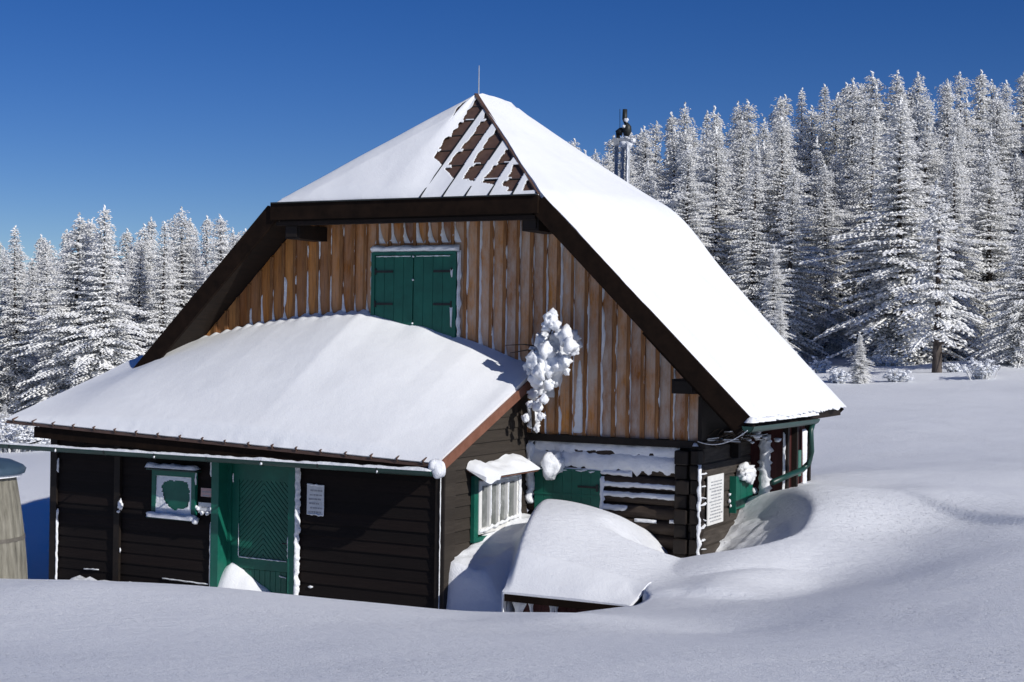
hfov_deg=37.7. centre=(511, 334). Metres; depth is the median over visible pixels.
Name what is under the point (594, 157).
snowy spruce
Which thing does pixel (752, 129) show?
snowy spruce
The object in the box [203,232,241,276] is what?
snowy spruce
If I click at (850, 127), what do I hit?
snowy spruce
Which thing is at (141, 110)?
sky
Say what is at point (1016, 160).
snowy spruce
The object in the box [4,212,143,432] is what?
snowy spruce
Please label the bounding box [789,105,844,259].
snowy spruce
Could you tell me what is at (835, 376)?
snowy shrub
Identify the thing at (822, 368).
snowy shrub
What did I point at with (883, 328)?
snowy spruce
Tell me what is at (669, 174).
snowy spruce
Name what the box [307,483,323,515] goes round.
paper notice
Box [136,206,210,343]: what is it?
snowy spruce
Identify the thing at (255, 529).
entrance door
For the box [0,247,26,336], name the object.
snowy spruce
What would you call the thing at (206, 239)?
snowy spruce
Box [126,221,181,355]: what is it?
snowy spruce
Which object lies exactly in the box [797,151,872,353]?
snowy spruce
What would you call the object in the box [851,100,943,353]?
snowy spruce
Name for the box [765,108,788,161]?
snowy spruce
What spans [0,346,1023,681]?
snow ground
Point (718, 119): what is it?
snowy spruce
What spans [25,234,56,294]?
snowy spruce
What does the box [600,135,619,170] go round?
snowy spruce
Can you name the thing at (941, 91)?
snowy spruce
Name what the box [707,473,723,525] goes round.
information sign
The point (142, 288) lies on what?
snowy spruce
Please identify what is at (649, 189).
snowy spruce
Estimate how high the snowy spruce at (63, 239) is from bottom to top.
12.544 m
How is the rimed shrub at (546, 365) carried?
attached to the mountain hut
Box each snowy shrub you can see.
[0,414,39,452]
[14,425,49,450]
[809,356,837,372]
[820,368,850,383]
[864,352,911,365]
[881,368,914,381]
[942,363,968,371]
[958,355,1000,379]
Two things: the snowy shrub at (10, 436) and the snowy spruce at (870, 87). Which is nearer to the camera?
the snowy shrub at (10, 436)
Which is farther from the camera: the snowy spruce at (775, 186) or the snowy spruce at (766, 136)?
the snowy spruce at (766, 136)
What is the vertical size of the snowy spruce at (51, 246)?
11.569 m
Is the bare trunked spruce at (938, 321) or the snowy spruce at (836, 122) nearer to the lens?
the bare trunked spruce at (938, 321)
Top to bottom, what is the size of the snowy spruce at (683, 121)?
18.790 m
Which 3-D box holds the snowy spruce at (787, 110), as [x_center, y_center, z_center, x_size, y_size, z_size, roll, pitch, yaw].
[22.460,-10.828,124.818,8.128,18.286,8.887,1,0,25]
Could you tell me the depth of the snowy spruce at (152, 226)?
99.58 m
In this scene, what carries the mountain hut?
on the snow ground
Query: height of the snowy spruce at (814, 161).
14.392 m
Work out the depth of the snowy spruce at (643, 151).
111.73 m
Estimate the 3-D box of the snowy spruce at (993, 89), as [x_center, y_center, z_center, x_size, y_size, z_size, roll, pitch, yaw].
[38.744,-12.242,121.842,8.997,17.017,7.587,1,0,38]
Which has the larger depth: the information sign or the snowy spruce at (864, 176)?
the snowy spruce at (864, 176)
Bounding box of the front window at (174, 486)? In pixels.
[145,462,201,523]
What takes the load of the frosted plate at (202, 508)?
attached to the mountain hut
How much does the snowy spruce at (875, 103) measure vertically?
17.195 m
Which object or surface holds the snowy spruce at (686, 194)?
on the snow ground
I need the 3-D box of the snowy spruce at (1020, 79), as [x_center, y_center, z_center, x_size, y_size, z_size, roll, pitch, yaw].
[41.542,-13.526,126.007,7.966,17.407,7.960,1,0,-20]
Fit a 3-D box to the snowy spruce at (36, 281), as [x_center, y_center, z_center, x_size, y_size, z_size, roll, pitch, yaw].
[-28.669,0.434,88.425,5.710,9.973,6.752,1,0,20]
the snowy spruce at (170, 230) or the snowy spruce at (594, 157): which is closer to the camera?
the snowy spruce at (170, 230)
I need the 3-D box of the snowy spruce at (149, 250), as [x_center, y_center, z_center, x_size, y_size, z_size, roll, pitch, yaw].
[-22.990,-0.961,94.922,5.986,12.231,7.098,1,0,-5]
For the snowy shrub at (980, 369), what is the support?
on the snow ground
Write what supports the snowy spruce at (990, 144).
on the snow ground
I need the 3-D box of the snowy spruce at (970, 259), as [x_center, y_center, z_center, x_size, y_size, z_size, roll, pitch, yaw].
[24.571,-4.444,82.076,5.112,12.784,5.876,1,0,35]
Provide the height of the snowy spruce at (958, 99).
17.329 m
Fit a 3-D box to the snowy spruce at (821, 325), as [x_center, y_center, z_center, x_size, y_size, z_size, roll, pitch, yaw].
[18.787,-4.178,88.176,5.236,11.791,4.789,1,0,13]
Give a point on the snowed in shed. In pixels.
(538, 582)
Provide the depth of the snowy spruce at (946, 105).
106.97 m
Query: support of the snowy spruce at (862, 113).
on the snow ground
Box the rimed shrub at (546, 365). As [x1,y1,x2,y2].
[505,308,582,432]
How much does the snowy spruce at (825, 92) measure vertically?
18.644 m
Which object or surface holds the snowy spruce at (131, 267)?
on the snow ground
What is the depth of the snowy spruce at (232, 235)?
98.40 m
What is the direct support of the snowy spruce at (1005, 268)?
on the snow ground
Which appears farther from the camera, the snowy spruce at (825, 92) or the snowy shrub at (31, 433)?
the snowy spruce at (825, 92)
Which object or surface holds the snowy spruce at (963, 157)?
on the snow ground
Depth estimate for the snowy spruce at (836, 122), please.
108.94 m
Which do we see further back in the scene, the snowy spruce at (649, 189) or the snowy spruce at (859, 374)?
the snowy spruce at (649, 189)
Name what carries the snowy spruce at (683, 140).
on the snow ground
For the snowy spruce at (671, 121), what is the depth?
122.20 m
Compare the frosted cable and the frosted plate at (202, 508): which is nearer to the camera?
the frosted cable
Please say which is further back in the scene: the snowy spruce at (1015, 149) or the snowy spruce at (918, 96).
the snowy spruce at (918, 96)
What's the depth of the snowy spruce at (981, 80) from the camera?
120.70 m
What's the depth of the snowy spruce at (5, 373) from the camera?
78.55 m
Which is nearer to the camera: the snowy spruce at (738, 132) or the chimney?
the chimney
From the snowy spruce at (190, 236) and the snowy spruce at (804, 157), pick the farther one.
the snowy spruce at (804, 157)
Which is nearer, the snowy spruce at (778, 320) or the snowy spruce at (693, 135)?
the snowy spruce at (778, 320)
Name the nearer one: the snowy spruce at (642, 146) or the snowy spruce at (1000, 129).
the snowy spruce at (1000, 129)
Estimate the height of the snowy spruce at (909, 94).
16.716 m
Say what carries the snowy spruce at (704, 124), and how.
on the snow ground
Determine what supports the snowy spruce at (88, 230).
on the snow ground
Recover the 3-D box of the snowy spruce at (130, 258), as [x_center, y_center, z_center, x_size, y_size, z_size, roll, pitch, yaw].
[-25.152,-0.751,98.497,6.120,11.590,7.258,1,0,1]
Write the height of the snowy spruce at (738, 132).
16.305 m
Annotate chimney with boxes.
[613,109,635,183]
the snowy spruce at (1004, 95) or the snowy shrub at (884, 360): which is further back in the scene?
the snowy spruce at (1004, 95)
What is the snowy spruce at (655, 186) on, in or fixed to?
on the snow ground
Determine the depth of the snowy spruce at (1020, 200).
95.87 m
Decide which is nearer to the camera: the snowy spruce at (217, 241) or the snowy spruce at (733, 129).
the snowy spruce at (217, 241)
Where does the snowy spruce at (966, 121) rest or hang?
on the snow ground
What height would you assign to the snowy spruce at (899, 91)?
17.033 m
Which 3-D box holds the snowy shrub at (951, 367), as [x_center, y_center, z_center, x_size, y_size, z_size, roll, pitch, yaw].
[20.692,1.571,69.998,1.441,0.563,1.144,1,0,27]
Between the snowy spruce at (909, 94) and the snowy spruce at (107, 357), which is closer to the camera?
the snowy spruce at (107, 357)
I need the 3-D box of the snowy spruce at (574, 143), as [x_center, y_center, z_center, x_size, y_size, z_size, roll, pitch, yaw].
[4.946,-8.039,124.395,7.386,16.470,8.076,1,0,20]
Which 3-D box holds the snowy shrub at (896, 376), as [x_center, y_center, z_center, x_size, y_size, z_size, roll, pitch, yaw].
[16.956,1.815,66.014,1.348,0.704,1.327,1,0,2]
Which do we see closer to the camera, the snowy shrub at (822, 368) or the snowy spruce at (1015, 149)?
the snowy shrub at (822, 368)
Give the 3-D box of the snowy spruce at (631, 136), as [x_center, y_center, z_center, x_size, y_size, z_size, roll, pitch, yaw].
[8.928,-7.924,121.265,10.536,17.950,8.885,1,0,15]
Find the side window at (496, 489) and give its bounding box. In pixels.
[466,453,540,542]
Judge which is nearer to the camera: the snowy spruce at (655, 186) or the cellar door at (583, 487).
the cellar door at (583, 487)
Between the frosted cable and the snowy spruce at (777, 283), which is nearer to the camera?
the frosted cable
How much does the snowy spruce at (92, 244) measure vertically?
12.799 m
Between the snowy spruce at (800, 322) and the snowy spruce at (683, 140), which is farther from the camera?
the snowy spruce at (683, 140)
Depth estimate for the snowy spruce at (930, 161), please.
95.65 m
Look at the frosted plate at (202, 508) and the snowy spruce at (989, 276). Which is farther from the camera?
the snowy spruce at (989, 276)
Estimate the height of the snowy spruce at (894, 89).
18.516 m
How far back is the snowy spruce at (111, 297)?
88.61 m
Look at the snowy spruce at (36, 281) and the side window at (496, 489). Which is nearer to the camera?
the side window at (496, 489)
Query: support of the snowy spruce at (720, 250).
on the snow ground
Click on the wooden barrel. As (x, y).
(13, 560)
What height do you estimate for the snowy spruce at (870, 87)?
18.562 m
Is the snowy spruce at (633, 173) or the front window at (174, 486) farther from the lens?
the snowy spruce at (633, 173)
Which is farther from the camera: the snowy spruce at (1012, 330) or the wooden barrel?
the snowy spruce at (1012, 330)
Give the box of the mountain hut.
[0,93,845,608]
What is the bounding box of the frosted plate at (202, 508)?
[195,502,210,515]
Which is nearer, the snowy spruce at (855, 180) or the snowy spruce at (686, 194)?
the snowy spruce at (686, 194)
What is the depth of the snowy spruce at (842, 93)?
124.52 m
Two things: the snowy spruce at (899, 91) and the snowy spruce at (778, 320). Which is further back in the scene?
the snowy spruce at (899, 91)
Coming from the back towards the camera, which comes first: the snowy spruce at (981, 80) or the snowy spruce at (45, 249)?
the snowy spruce at (981, 80)
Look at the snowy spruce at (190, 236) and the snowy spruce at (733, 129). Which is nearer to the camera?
the snowy spruce at (190, 236)
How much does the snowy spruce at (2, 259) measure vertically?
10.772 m
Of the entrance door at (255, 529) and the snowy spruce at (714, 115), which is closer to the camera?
the entrance door at (255, 529)
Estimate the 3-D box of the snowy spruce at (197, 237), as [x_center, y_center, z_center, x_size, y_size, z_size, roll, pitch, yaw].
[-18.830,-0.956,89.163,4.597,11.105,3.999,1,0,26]
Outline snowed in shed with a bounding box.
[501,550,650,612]
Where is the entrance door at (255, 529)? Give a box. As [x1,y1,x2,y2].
[209,462,300,594]
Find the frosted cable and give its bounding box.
[697,430,747,444]
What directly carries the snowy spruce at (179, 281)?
on the snow ground
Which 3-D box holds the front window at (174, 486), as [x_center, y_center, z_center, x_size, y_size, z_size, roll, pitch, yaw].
[-4.923,2.290,21.747,0.967,0.855,0.167,1,0,27]
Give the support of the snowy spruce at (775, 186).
on the snow ground
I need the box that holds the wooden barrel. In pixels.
[0,457,27,578]
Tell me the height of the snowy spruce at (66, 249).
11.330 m
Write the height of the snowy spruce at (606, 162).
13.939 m
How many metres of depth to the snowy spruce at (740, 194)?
91.55 m
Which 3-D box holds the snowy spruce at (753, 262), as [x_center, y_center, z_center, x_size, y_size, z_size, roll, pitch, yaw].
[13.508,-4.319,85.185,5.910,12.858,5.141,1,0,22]
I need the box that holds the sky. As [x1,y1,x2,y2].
[0,0,1023,294]
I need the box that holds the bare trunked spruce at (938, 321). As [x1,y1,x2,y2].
[890,178,983,372]
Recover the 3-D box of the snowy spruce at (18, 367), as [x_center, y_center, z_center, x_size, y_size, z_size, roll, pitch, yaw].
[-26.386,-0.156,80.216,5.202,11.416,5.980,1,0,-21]
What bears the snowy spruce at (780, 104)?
on the snow ground
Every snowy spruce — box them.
[0,225,47,428]
[0,247,13,394]
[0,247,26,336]
[0,258,44,404]
[0,355,16,415]
[0,404,8,450]
[1,238,68,386]
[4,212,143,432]
[7,245,29,307]
[24,253,65,396]
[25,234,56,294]
[29,240,63,289]
[47,205,165,392]
[47,243,75,335]
[55,229,79,287]
[64,220,116,316]
[68,219,116,316]
[90,249,120,357]
[97,228,121,314]
[108,237,160,369]
[111,228,134,302]
[112,249,151,353]
[115,236,150,355]
[122,223,166,323]
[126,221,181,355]
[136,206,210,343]
[144,244,179,344]
[146,217,161,295]
[151,218,210,286]
[160,214,183,264]
[173,249,188,298]
[178,227,209,304]
[193,215,216,285]
[199,213,233,280]
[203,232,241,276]
[211,218,227,266]
[225,229,240,250]
[568,138,581,150]
[591,149,602,163]
[597,151,613,172]
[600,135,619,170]
[605,132,642,184]
[609,147,641,187]
[625,126,667,203]
[631,120,669,190]
[631,160,662,199]
[632,128,663,190]
[645,171,664,204]
[653,127,681,204]
[656,112,679,191]
[657,144,719,259]
[658,102,702,209]
[658,129,728,254]
[663,106,742,258]
[683,145,741,281]
[687,127,704,196]
[689,126,747,293]
[697,110,711,168]
[710,112,730,180]
[712,134,767,313]
[722,101,756,186]
[725,116,755,243]
[725,146,791,339]
[727,99,765,177]
[731,117,806,269]
[739,116,840,351]
[747,141,789,310]
[756,168,833,363]
[759,247,801,352]
[760,94,802,175]
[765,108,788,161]
[768,299,789,341]
[769,96,805,259]
[783,88,814,177]
[787,136,850,329]
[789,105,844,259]
[792,164,869,358]
[796,83,846,190]
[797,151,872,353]
[799,92,850,230]
[799,97,998,365]
[807,107,905,353]
[819,85,906,272]
[829,82,854,159]
[831,77,882,272]
[836,71,889,198]
[840,135,879,304]
[841,84,887,166]
[844,334,875,383]
[846,83,926,247]
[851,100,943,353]
[869,70,922,176]
[886,95,949,253]
[904,88,922,170]
[906,72,942,186]
[906,101,941,218]
[916,78,953,149]
[917,82,977,217]
[920,137,994,359]
[928,111,1001,313]
[934,71,986,184]
[941,149,1022,357]
[957,96,980,236]
[960,94,1023,237]
[961,213,1023,367]
[967,128,1023,314]
[969,69,1007,184]
[970,79,1015,169]
[975,111,1023,231]
[976,235,1023,360]
[995,80,1023,200]
[995,153,1023,284]
[1004,72,1023,156]
[1006,175,1023,259]
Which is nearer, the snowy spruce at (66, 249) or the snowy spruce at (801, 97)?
the snowy spruce at (66, 249)
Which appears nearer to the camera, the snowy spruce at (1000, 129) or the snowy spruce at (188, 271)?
the snowy spruce at (188, 271)
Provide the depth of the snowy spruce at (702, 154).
93.81 m
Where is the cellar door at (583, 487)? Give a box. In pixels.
[534,467,600,508]
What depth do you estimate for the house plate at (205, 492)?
21.56 m
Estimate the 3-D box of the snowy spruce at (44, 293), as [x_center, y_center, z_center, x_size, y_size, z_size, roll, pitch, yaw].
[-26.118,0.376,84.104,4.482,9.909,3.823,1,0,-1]
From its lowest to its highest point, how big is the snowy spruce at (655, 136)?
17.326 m
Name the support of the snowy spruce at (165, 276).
on the snow ground
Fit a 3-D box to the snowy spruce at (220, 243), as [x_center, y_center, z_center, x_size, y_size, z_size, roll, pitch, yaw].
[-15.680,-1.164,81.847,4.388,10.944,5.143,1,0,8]
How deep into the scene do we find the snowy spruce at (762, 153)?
92.85 m
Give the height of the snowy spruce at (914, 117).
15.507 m
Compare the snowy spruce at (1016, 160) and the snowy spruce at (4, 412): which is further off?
the snowy spruce at (1016, 160)
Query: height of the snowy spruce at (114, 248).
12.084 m
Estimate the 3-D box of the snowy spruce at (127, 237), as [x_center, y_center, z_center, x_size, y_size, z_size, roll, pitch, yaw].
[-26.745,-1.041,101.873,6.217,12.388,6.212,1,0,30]
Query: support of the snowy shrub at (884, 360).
on the snow ground
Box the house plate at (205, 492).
[201,488,210,496]
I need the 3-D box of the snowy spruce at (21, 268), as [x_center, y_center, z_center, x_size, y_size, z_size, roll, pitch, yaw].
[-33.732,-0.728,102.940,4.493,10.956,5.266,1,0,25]

